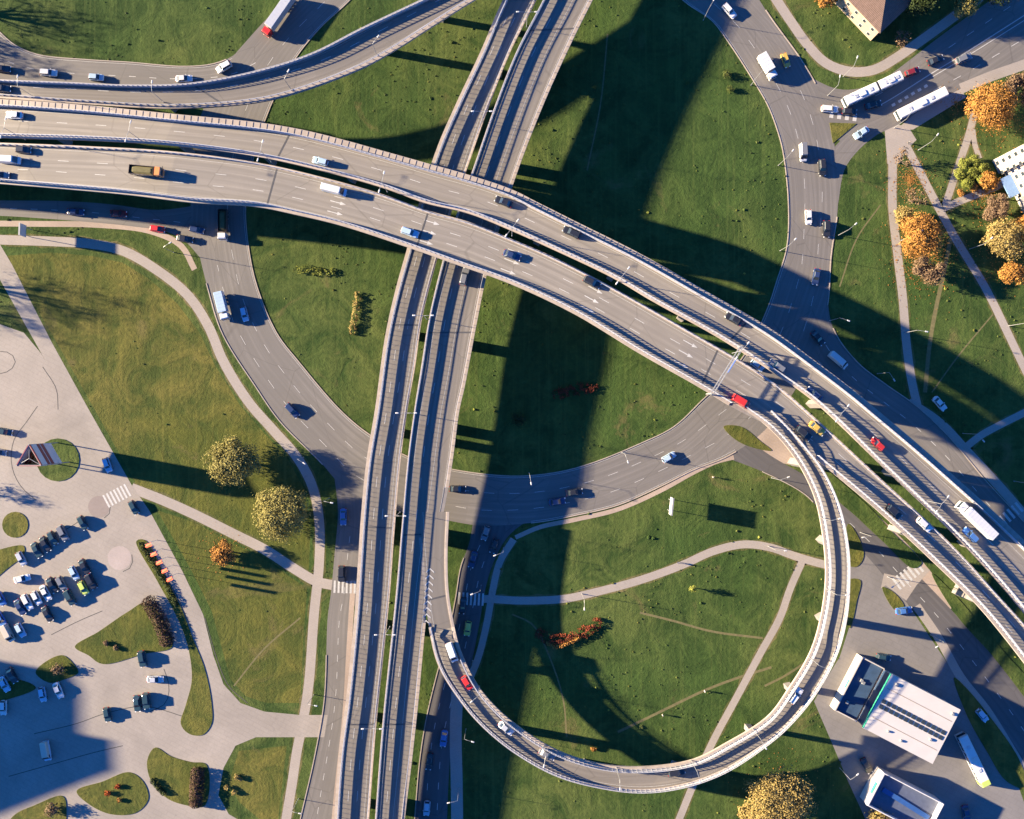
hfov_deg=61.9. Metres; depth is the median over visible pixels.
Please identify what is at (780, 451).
verge strip
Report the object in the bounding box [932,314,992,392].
dirt track
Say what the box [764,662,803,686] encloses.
dirt track
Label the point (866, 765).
car
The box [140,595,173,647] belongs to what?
hedge
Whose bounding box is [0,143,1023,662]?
viaduct
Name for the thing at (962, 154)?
footpath
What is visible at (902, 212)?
autumn tree
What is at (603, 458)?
kerb
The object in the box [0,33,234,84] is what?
road
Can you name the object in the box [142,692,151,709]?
parked car
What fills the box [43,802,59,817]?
bush
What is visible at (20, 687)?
grass island
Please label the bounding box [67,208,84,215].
car
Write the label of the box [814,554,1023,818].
apron
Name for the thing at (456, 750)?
footpath
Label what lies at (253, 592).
meadow
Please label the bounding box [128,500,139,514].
car
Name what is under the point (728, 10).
car
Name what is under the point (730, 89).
bush
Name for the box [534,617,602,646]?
hedge
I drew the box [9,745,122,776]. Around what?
slot drain
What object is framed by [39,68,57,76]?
car
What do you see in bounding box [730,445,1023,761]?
road
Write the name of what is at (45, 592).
parked car
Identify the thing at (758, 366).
car
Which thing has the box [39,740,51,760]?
van
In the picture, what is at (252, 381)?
kerb
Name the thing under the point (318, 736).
kerb
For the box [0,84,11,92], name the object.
car
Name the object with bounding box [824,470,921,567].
grass island
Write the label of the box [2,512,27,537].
grass island
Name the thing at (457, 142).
viaduct
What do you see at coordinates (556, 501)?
car
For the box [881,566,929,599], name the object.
pavement
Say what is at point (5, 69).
car
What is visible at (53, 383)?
slot drain
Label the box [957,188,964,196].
bush
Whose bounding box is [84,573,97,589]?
parked car
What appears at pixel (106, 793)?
bush
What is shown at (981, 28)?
road
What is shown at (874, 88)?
articulated bus
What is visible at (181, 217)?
road
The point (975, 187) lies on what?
bush
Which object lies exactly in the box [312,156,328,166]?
car
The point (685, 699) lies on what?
dirt track
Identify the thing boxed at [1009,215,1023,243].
autumn tree
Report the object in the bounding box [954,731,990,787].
bus
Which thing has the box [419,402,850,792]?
viaduct
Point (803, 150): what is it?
van
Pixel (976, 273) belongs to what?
footpath
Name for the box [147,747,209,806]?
grass island
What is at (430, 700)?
kerb
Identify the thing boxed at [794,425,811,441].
car
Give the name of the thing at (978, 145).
worn edge
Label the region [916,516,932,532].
car
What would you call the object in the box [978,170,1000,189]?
autumn tree
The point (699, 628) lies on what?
dirt track
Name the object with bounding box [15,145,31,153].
car
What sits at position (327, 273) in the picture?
hedge
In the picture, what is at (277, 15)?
lorry
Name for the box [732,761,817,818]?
autumn tree
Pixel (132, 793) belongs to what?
grass island
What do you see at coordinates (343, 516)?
car
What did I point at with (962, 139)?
worn edge
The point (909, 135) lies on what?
pavement
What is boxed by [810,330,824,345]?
car
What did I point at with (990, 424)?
worn edge
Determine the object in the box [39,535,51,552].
parked car
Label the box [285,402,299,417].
car
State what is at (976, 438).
footpath
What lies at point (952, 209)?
worn edge
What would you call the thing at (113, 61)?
kerb
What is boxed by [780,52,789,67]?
car
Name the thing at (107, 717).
parked car
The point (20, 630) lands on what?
parked car
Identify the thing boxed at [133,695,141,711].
parked car
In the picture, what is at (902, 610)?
car
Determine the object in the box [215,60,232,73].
car
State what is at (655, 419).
wild flowers
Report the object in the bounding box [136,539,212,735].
grass island
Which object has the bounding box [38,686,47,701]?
parked car
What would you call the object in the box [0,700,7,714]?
parked car
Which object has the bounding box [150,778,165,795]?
hedge
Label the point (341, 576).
car
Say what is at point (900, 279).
footpath
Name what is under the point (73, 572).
parked car
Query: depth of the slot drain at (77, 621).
249.97 m
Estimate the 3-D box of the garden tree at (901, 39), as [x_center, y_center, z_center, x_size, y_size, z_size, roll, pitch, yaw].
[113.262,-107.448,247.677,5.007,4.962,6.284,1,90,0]
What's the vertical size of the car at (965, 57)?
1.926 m
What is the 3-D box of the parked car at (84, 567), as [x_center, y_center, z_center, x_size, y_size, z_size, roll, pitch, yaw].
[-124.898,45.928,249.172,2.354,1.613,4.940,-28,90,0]
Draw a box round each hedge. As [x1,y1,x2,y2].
[138,542,178,606]
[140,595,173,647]
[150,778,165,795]
[188,766,204,808]
[293,264,333,276]
[348,291,361,334]
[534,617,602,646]
[546,636,580,649]
[552,382,598,398]
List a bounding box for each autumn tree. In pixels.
[209,539,236,566]
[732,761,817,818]
[737,802,760,818]
[864,807,892,818]
[893,146,914,168]
[893,205,914,224]
[897,209,949,259]
[905,187,930,207]
[912,254,945,286]
[964,78,1018,130]
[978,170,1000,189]
[979,214,1023,261]
[982,193,1011,222]
[997,261,1023,285]
[1002,71,1023,106]
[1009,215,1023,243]
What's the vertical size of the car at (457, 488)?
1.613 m
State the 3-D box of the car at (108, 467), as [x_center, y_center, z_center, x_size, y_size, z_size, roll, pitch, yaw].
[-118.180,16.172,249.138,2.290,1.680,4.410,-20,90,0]
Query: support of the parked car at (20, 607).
on the plaza
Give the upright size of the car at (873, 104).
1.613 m
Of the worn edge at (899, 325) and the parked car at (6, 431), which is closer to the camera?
the parked car at (6, 431)
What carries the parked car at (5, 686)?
on the plaza
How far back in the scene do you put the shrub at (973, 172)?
247.85 m
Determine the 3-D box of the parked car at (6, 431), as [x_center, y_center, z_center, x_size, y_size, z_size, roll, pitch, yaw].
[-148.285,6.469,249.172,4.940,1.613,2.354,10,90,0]
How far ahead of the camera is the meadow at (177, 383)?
250.00 m
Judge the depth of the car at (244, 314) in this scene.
248.80 m
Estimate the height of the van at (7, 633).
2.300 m
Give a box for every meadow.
[7,253,310,569]
[157,510,306,702]
[229,746,286,818]
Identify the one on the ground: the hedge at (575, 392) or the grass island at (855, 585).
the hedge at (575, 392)
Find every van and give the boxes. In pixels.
[0,155,21,164]
[0,623,15,641]
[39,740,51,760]
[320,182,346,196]
[445,641,457,662]
[730,394,749,408]
[798,142,807,161]
[827,351,847,368]
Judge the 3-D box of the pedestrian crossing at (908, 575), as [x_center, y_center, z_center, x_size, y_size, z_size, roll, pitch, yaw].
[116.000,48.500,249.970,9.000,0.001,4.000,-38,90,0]
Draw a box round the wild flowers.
[259,11,1019,813]
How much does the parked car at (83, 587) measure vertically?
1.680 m
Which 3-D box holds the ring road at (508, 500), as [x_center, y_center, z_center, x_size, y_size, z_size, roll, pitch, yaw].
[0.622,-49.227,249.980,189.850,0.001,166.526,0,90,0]
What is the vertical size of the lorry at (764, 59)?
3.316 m
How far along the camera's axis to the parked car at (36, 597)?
248.87 m
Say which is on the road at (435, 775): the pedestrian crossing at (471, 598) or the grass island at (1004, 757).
the pedestrian crossing at (471, 598)
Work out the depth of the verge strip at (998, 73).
249.98 m
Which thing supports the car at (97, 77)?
on the road at (22, 61)
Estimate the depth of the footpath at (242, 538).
249.99 m
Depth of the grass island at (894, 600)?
249.86 m
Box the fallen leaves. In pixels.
[198,58,1023,816]
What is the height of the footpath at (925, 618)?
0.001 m
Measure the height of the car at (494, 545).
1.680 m
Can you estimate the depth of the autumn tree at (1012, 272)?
244.76 m
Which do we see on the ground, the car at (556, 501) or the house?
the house
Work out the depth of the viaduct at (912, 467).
231.23 m
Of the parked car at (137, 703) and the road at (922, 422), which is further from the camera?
the road at (922, 422)
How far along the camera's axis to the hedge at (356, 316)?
249.15 m
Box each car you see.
[0,64,11,72]
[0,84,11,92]
[0,170,9,178]
[0,427,12,435]
[0,449,6,455]
[0,591,6,605]
[0,611,7,625]
[0,676,10,692]
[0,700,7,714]
[5,110,23,119]
[5,666,18,683]
[13,574,30,583]
[13,598,26,615]
[14,622,26,637]
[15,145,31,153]
[15,551,27,566]
[20,593,33,610]
[30,542,43,558]
[30,590,42,604]
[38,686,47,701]
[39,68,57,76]
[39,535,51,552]
[39,584,52,600]
[41,605,53,621]
[46,530,58,545]
[46,576,58,593]
[52,681,64,698]
[55,576,67,590]
[56,524,69,541]
[62,589,76,605]
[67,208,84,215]
[68,565,79,580]
[76,515,88,529]
[77,580,89,595]
[78,558,90,574]
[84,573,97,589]
[88,73,103,81]
[102,457,112,472]
[103,707,111,721]
[109,209,126,217]
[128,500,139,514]
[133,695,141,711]
[137,650,147,667]
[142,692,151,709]
[146,675,163,683]
[150,225,165,232]
[175,74,192,82]
[176,234,193,243]
[189,225,204,234]
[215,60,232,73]
[240,306,249,321]
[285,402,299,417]
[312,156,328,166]
[337,565,345,581]
[340,508,346,524]
[400,226,419,237]
[423,800,430,815]
[425,752,433,769]
[439,729,447,746]
[449,485,465,492]
[458,597,466,613]
[459,267,469,285]
[461,675,473,690]
[463,621,471,635]
[468,551,477,567]
[481,525,490,540]
[489,538,498,553]
[494,196,512,207]
[497,720,514,735]
[502,249,520,261]
[538,748,555,760]
[548,497,565,505]
[562,225,580,238]
[565,488,582,495]
[582,275,600,288]
[661,451,676,462]
[667,766,685,776]
[721,2,736,18]
[724,312,742,325]
[750,359,764,371]
[768,358,785,373]
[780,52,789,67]
[788,687,803,704]
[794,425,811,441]
[804,209,812,224]
[806,386,823,400]
[808,420,825,435]
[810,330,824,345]
[811,268,820,284]
[817,159,826,175]
[821,105,838,113]
[822,220,829,236]
[841,107,856,115]
[853,126,869,139]
[860,757,872,773]
[864,100,881,109]
[870,437,885,451]
[875,653,890,661]
[885,503,902,519]
[895,606,912,614]
[904,67,919,76]
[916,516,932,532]
[926,55,943,65]
[932,395,946,411]
[954,52,971,64]
[961,804,970,818]
[962,527,978,542]
[975,708,988,722]
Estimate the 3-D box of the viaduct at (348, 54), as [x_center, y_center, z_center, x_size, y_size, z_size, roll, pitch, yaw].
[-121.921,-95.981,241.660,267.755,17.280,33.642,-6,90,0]
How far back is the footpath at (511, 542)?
249.99 m
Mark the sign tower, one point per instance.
(42, 454)
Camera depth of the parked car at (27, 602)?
248.87 m
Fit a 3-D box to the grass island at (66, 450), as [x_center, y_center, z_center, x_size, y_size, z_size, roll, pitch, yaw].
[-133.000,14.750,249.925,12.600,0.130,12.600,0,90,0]
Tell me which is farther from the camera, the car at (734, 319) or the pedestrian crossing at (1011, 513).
the pedestrian crossing at (1011, 513)
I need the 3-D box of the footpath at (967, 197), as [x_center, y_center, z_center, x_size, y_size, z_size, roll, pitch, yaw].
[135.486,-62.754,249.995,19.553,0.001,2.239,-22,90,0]
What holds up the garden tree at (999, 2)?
on the ground
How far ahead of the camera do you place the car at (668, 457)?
248.81 m
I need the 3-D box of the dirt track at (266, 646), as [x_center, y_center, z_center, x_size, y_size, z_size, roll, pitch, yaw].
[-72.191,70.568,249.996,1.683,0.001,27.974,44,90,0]
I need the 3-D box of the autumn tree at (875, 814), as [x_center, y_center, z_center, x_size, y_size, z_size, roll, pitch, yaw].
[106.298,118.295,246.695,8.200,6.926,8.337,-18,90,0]
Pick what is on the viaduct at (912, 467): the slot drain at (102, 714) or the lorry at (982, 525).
the lorry at (982, 525)
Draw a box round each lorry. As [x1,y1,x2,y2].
[128,164,164,177]
[213,291,230,320]
[217,209,228,239]
[261,0,295,37]
[757,51,778,80]
[954,500,998,539]
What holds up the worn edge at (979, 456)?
on the ground
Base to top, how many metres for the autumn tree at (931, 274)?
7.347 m
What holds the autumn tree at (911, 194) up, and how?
on the ground
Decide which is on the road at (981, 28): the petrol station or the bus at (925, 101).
the bus at (925, 101)
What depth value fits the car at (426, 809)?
248.79 m
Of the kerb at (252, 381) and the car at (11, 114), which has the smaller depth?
the car at (11, 114)
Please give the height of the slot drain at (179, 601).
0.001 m
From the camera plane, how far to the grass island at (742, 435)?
249.86 m
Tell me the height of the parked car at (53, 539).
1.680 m
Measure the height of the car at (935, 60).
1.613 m
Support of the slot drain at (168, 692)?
on the plaza
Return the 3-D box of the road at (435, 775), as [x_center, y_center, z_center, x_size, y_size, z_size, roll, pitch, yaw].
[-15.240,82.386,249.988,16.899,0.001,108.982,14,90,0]
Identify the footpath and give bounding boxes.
[0,235,324,818]
[132,484,331,589]
[450,691,462,818]
[470,538,515,676]
[484,540,824,604]
[676,561,804,818]
[771,0,982,76]
[888,126,920,403]
[897,131,1023,374]
[910,399,1023,520]
[913,604,1023,768]
[942,107,976,205]
[943,182,1003,210]
[966,409,1023,447]
[971,129,981,157]
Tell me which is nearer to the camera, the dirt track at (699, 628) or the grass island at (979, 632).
the grass island at (979, 632)
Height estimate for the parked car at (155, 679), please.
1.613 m
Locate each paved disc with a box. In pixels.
[88,496,109,517]
[108,546,130,569]
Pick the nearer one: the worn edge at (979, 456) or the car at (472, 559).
the car at (472, 559)
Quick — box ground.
[0,0,1023,818]
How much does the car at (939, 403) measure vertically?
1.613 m
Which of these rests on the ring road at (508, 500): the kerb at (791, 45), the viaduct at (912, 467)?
the kerb at (791, 45)
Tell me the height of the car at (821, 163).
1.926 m
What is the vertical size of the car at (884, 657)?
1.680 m
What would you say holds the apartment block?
on the ground
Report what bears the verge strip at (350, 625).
on the road at (337, 625)
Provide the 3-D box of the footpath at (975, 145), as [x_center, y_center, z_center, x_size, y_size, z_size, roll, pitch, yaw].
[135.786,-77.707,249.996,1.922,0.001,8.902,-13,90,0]
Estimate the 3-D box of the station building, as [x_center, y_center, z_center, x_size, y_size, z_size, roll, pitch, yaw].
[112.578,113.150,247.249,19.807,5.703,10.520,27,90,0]
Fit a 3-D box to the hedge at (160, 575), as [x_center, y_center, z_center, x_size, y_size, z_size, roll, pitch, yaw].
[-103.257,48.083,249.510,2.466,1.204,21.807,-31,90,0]
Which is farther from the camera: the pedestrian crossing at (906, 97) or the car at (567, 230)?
the pedestrian crossing at (906, 97)
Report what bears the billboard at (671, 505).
on the ground
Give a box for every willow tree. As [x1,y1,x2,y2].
[200,429,263,493]
[251,483,310,547]
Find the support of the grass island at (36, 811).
on the plaza
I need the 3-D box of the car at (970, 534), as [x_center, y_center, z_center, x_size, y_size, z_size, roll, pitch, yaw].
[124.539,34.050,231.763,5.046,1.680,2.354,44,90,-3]
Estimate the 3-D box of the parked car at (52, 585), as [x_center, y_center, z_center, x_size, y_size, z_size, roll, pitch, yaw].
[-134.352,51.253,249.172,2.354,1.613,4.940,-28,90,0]
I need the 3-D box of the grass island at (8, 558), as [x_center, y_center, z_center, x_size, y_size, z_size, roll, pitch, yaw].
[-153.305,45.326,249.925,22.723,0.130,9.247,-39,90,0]
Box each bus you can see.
[841,71,903,107]
[893,86,948,120]
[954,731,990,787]
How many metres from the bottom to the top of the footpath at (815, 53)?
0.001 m
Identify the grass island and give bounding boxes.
[0,545,24,574]
[0,680,35,699]
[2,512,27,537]
[11,796,66,818]
[36,655,77,682]
[37,438,78,480]
[75,602,172,663]
[77,772,148,814]
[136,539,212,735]
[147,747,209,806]
[724,425,771,450]
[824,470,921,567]
[830,123,856,142]
[846,524,863,566]
[847,578,860,627]
[882,587,903,609]
[932,573,1023,695]
[954,678,1023,788]
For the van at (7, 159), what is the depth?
232.89 m
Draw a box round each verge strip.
[0,221,196,270]
[332,580,355,818]
[515,455,733,538]
[757,433,950,608]
[959,59,1023,92]
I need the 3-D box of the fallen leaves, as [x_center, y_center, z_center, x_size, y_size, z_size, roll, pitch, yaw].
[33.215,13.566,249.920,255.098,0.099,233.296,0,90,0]
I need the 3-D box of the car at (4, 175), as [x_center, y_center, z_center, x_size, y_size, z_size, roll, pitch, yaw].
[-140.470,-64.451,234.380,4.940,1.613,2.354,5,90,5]
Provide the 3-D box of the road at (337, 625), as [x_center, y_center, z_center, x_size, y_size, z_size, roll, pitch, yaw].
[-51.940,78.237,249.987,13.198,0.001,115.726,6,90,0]
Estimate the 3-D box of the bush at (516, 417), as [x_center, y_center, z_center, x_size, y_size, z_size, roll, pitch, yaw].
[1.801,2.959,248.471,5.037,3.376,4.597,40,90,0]
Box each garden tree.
[814,0,835,8]
[895,29,911,48]
[906,0,939,16]
[951,0,981,18]
[984,0,1009,5]
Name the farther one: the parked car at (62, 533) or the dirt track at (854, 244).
the dirt track at (854, 244)
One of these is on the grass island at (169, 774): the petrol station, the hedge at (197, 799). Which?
the hedge at (197, 799)
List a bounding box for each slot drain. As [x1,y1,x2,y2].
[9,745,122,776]
[11,406,37,499]
[34,706,180,733]
[43,367,57,402]
[51,611,101,634]
[150,670,168,711]
[164,574,190,626]
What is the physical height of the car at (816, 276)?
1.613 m
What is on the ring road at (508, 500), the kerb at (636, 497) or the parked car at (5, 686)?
the kerb at (636, 497)
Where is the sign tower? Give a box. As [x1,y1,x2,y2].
[16,442,68,465]
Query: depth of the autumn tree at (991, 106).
242.68 m
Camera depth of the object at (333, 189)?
229.22 m
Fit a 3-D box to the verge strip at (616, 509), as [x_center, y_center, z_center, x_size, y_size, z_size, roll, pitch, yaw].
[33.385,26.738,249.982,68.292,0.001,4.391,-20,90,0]
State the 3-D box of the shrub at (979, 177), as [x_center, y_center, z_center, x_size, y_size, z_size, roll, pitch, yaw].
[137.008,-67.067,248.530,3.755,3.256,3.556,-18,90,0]
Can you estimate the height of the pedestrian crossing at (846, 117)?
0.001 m
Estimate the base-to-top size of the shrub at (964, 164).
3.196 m
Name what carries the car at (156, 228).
on the road at (181, 217)
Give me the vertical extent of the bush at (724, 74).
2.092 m
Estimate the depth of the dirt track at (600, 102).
250.00 m
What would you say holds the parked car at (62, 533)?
on the plaza
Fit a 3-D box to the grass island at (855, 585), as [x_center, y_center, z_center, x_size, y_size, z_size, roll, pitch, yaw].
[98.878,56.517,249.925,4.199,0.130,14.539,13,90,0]
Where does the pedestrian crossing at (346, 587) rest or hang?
on the road at (337, 625)
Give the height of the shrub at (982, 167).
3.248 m
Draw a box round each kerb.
[0,32,226,66]
[206,283,322,464]
[245,0,788,476]
[300,655,326,818]
[414,558,463,818]
[531,451,735,522]
[762,471,812,501]
[766,10,815,82]
[827,217,837,304]
[833,328,1023,521]
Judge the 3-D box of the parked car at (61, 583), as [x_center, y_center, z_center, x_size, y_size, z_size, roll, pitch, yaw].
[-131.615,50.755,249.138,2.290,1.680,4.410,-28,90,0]
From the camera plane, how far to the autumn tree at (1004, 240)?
243.13 m
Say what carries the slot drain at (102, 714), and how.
on the plaza
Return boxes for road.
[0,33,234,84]
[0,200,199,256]
[190,0,837,525]
[301,480,361,818]
[415,524,521,818]
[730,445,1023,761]
[812,305,1023,538]
[814,0,1023,139]
[835,125,892,200]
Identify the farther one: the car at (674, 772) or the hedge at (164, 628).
the hedge at (164, 628)
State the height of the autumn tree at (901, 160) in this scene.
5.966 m
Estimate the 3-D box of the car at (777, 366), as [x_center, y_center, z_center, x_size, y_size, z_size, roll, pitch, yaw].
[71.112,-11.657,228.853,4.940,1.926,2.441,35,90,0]
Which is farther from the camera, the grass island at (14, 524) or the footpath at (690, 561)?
the footpath at (690, 561)
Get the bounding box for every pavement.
[762,427,789,464]
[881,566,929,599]
[885,125,915,163]
[896,89,965,129]
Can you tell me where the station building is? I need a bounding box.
[860,765,943,818]
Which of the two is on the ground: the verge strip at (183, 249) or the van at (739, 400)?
the verge strip at (183, 249)
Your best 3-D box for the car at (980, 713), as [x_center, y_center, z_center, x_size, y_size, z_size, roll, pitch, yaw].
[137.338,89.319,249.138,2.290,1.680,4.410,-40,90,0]
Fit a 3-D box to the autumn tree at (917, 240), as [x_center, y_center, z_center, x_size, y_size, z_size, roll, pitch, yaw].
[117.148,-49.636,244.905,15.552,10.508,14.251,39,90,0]
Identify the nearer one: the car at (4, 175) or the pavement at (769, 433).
the car at (4, 175)
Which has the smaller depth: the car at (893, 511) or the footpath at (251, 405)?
the car at (893, 511)
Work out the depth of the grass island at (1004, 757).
249.86 m
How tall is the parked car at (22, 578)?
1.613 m
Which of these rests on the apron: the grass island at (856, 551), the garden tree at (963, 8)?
the grass island at (856, 551)
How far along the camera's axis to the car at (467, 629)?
248.80 m
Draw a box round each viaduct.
[0,0,475,112]
[0,99,1023,613]
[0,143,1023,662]
[334,0,535,818]
[375,0,592,818]
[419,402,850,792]
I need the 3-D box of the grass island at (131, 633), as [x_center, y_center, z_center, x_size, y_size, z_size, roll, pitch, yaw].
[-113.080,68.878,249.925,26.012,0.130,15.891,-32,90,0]
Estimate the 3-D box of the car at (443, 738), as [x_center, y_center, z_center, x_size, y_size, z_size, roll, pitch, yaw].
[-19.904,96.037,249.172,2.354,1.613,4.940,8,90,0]
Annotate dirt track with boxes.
[233,617,300,685]
[512,614,566,736]
[587,34,607,170]
[618,666,771,732]
[640,612,762,638]
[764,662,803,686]
[839,205,880,286]
[923,239,951,392]
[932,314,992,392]
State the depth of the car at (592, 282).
229.19 m
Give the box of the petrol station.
[830,654,959,763]
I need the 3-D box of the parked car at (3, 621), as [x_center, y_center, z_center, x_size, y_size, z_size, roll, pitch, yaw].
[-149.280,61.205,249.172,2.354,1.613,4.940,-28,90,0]
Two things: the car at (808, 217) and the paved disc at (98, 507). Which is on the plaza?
the paved disc at (98, 507)
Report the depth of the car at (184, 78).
248.94 m
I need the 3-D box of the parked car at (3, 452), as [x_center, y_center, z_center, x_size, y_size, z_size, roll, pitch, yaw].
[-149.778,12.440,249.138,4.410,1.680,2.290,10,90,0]
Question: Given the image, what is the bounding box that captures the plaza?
[0,245,327,818]
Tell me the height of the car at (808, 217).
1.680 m
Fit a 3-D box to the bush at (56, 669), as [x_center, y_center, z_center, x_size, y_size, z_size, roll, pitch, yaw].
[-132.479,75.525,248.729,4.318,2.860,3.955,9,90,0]
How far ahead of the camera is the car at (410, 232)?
230.27 m
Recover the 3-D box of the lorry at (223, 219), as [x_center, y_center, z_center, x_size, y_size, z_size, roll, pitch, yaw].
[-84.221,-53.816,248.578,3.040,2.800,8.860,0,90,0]
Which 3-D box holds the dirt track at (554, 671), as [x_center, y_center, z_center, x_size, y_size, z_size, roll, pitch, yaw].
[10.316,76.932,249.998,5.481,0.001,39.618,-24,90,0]
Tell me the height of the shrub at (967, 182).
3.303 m
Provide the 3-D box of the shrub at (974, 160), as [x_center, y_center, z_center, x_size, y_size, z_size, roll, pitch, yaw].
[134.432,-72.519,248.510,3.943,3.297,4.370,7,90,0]
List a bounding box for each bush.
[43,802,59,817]
[49,663,65,674]
[104,790,110,796]
[511,412,525,426]
[689,585,696,592]
[722,69,731,78]
[726,85,734,91]
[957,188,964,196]
[970,183,979,192]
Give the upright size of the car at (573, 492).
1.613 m
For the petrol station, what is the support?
on the apron
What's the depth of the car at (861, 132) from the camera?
248.94 m
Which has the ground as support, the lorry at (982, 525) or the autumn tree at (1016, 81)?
the autumn tree at (1016, 81)
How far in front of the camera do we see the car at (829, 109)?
248.85 m
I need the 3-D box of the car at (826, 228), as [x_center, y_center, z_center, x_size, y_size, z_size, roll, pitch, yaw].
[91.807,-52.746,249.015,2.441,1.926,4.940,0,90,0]
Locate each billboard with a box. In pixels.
[18,223,32,237]
[667,497,673,515]
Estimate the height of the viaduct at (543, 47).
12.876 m
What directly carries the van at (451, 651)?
on the viaduct at (486, 713)
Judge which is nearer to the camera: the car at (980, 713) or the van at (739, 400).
the van at (739, 400)
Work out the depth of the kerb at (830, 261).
249.86 m
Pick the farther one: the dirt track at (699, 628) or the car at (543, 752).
the dirt track at (699, 628)
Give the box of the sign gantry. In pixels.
[706,345,742,394]
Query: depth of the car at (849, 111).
248.75 m
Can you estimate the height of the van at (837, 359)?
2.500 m
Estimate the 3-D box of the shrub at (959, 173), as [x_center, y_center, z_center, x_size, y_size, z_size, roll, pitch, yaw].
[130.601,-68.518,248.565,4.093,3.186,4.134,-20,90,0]
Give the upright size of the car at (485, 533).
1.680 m
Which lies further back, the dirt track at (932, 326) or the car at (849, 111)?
the dirt track at (932, 326)
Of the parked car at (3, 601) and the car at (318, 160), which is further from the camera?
the parked car at (3, 601)
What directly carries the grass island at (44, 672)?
on the plaza
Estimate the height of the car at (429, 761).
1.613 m
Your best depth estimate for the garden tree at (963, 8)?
243.56 m
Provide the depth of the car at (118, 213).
248.94 m
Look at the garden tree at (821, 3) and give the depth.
246.25 m
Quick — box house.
[834,0,912,40]
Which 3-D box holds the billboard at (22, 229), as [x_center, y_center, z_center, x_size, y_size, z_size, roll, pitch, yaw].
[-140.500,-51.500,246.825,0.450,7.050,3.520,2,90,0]
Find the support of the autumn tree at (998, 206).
on the ground
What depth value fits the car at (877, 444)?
229.45 m
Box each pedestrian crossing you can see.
[103,484,130,506]
[333,581,355,593]
[458,592,483,605]
[829,113,856,120]
[891,84,927,106]
[892,566,923,589]
[999,502,1023,521]
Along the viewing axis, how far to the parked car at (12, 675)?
248.96 m
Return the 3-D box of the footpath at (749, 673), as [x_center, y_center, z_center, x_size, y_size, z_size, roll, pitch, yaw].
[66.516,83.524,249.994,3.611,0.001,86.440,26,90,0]
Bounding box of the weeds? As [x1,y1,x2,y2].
[0,0,1023,818]
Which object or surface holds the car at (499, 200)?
on the viaduct at (912, 467)
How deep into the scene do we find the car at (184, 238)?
248.94 m
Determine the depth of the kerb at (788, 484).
249.87 m
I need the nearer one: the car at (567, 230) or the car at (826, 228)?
the car at (567, 230)
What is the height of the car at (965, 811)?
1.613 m
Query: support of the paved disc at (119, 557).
on the plaza
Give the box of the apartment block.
[992,144,1023,213]
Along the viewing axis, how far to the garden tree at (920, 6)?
242.49 m
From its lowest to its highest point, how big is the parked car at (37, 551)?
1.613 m
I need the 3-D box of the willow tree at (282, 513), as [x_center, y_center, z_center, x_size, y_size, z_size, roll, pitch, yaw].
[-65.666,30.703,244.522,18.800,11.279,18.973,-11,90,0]
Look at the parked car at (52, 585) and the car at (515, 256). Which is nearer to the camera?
the car at (515, 256)
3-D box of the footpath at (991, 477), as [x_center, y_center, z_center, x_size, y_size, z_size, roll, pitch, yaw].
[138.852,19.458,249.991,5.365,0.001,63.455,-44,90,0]
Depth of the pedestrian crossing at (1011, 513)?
249.97 m
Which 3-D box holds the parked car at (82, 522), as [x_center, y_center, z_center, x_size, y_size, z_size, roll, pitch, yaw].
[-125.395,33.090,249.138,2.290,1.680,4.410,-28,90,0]
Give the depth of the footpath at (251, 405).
249.99 m
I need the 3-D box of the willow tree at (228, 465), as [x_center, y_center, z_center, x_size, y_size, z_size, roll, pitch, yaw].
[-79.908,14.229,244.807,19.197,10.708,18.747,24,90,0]
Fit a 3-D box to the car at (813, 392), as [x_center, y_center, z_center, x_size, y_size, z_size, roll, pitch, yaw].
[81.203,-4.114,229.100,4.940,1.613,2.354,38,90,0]
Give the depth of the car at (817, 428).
228.83 m
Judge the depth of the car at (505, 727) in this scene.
238.95 m
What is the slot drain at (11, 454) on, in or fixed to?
on the plaza
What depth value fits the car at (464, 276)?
238.59 m
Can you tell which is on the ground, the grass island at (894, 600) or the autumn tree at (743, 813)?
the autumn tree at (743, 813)
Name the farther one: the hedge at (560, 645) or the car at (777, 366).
the hedge at (560, 645)
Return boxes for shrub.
[953,167,967,180]
[956,156,970,169]
[961,175,974,188]
[967,166,978,178]
[968,154,980,166]
[976,163,988,173]
[976,174,984,184]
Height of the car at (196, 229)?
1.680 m
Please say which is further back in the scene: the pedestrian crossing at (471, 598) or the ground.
the ground
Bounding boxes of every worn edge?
[205,619,246,702]
[886,157,923,405]
[921,404,1023,506]
[941,106,977,200]
[945,187,1003,211]
[966,408,1023,448]
[970,129,983,157]
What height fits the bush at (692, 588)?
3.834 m
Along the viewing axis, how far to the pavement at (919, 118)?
249.98 m
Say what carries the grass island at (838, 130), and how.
on the road at (981, 28)
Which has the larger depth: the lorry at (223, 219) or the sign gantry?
the lorry at (223, 219)
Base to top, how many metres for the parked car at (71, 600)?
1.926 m
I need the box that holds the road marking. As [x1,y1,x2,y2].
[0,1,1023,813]
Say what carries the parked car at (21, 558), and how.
on the plaza
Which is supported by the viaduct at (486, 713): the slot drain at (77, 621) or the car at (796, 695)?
the car at (796, 695)

